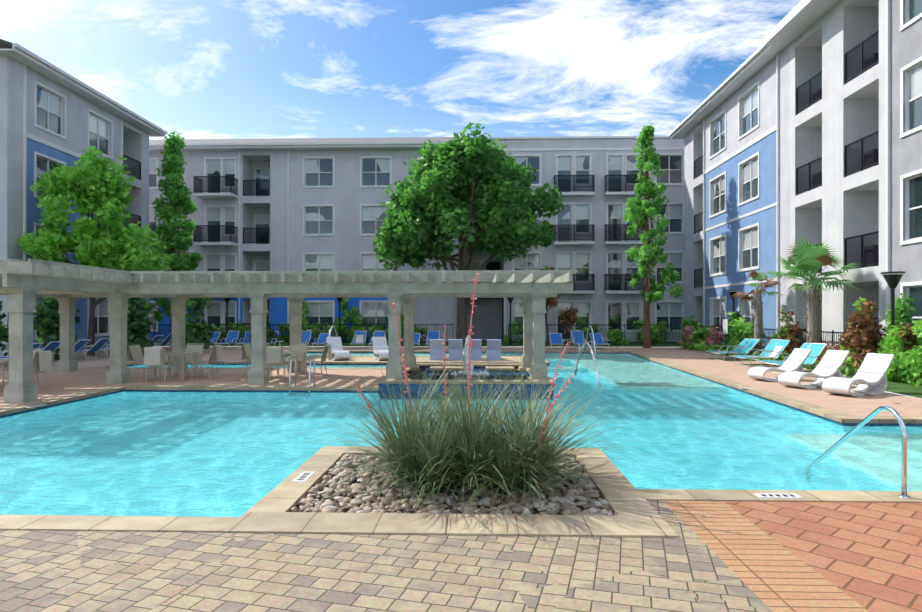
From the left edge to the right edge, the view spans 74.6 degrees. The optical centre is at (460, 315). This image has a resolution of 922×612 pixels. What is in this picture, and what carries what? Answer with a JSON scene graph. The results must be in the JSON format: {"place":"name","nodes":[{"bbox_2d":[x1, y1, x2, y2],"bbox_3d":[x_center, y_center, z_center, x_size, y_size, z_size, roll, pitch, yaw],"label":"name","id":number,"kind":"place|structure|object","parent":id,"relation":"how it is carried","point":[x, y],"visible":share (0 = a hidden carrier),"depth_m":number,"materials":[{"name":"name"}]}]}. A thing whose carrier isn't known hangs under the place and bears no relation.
{"place":"outdoors","nodes":[
{"label":"outdoors","id":0,"kind":"place"},
{"bbox_2d":[0,340,921,611],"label":"deck paving","id":1,"kind":"structure","parent":0,"point":[708,550],"depth_m":4.84,"materials":[{"name":"brown brick"}]},
{"bbox_2d":[16,145,171,354],"bbox_3d":[-16.695,-2.864,27.682,6.290,9.419,5.567,0,0,2],"label":"lime tree","id":2,"kind":"object","parent":1,"relation":"on","point":[101,193],"visible":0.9,"depth_m":26.93,"materials":[{"name":"green plant"}]},
{"bbox_2d":[134,130,213,346],"bbox_3d":[-16.537,-4.445,34.924,3.861,12.571,3.932,0,0,44],"label":"tree","id":3,"kind":"object","parent":1,"relation":"on","point":[174,192],"visible":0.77,"depth_m":34.55,"materials":[{"name":"green plant"}]},
{"bbox_2d":[0,259,577,402],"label":"pergola","id":4,"kind":"object","parent":1,"relation":"on","point":[23,283],"visible":0.98,"depth_m":16.06,"materials":[{"name":"beige concrete"}]},
{"bbox_2d":[0,331,894,396],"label":"pool furniture","id":5,"kind":"object","parent":1,"relation":"on","point":[869,377],"visible":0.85,"depth_m":18.12,"materials":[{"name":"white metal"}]},
{"bbox_2d":[296,457,602,514],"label":"planter soil","id":6,"kind":"structure","parent":1,"relation":"on","point":[536,511],"depth_m":6.22,"materials":[{"name":"brown soil"}]},
{"bbox_2d":[290,454,613,514],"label":"river rocks","id":7,"kind":"object","parent":6,"relation":"on","point":[391,494],"visible":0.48,"depth_m":6.12,"materials":[{"name":"grey stone"}]},
{"bbox_2d":[292,271,653,523],"bbox_3d":[0.089,0.733,6.819,4.165,2.446,3.495,0,0,2],"label":"red yucca","id":8,"kind":"object","parent":7,"relation":"in","point":[466,449],"visible":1,"depth_m":6.43,"materials":[{"name":"green plant"}]},
{"bbox_2d":[25,319,900,497],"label":"deck markers and drains","id":9,"kind":"object","parent":1,"relation":"on","point":[303,476],"visible":0.98,"depth_m":6.79,"materials":[{"name":"white"}]},
{"bbox_2d":[397,366,535,379],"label":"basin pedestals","id":10,"kind":"object","parent":1,"relation":"on","point":[507,368],"visible":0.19,"depth_m":19.21,"materials":[{"name":"stone"}]},
{"bbox_2d":[373,122,564,346],"bbox_3d":[0.330,-4.436,34.901,11.174,12.587,6.961,0,0,2],"label":"oak tree","id":11,"kind":"object","parent":1,"relation":"on","point":[455,180],"visible":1,"depth_m":33.88,"materials":[{"name":"green plant"}]},
{"bbox_2d":[154,323,886,365],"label":"lounge chairs","id":12,"kind":"object","parent":1,"relation":"on","point":[637,342],"visible":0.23,"depth_m":38.70,"materials":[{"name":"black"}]},
{"bbox_2d":[185,332,909,498],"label":"pool rails","id":13,"kind":"object","parent":1,"relation":"on","point":[868,418],"visible":0.73,"depth_m":6.46,"materials":[{"name":"silver metal"}]},
{"bbox_2d":[540,265,559,343],"bbox_3d":[5.410,-0.620,37.603,2.672,4.928,2.532,0,0,2],"label":"tree","id":14,"kind":"object","parent":1,"relation":"on","point":[550,301],"visible":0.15,"depth_m":37.46,"materials":[{"name":"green plant"}]},
{"bbox_2d":[224,271,905,377],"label":"lamp posts","id":15,"kind":"object","parent":1,"relation":"on","point":[892,279],"visible":0.42,"depth_m":17.13,"materials":[{"name":"black metal"}]},
{"bbox_2d":[623,124,684,347],"bbox_3d":[10.611,-4.418,34.082,3.350,12.518,3.414,0,0,-32],"label":"tree","id":16,"kind":"object","parent":1,"relation":"on","point":[647,257],"visible":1,"depth_m":33.68,"materials":[{"name":"green plant"}]},
{"bbox_2d":[733,270,782,354],"bbox_3d":[12.632,-0.056,26.036,2.098,3.823,1.726,0,0,2],"label":"palm","id":17,"kind":"object","parent":1,"relation":"on","point":[758,276],"visible":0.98,"depth_m":25.68,"materials":[{"name":"green plant"}]},
{"bbox_2d":[763,236,861,367],"bbox_3d":[12.291,-0.495,21.090,3.046,4.704,3.135,0,0,2],"label":"palm","id":18,"kind":"object","parent":1,"relation":"on","point":[809,258],"visible":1,"depth_m":20.94,"materials":[{"name":"green plant"}]},
{"bbox_2d":[0,262,921,386],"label":"shrubs","id":19,"kind":"object","parent":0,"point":[902,340],"visible":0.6,"depth_m":25.20,"materials":[{"name":"green plant"}]},
{"bbox_2d":[0,353,921,516],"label":"pool water","id":20,"kind":"structure","parent":0,"point":[178,453],"depth_m":9.37,"materials":[{"name":"blue liquid"}]},
{"bbox_2d":[329,325,600,387],"bbox_3d":[-0.191,1.226,23.354,12.460,1.460,14.344,0,0,2],"label":"fountain jet","id":21,"kind":"object","parent":20,"relation":"on","point":[465,360],"visible":0.71,"depth_m":17.71,"materials":[{"name":"white liquid"}]},
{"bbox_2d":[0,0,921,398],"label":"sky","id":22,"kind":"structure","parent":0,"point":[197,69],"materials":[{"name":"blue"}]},
{"label":"ground","id":23,"kind":"structure","parent":0,"visible":0},
{"bbox_2d":[0,0,921,365],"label":"apartment buildings","id":24,"kind":"structure","parent":23,"relation":"on","point":[802,122],"depth_m":33.01,"materials":[{"name":"grey paint"}]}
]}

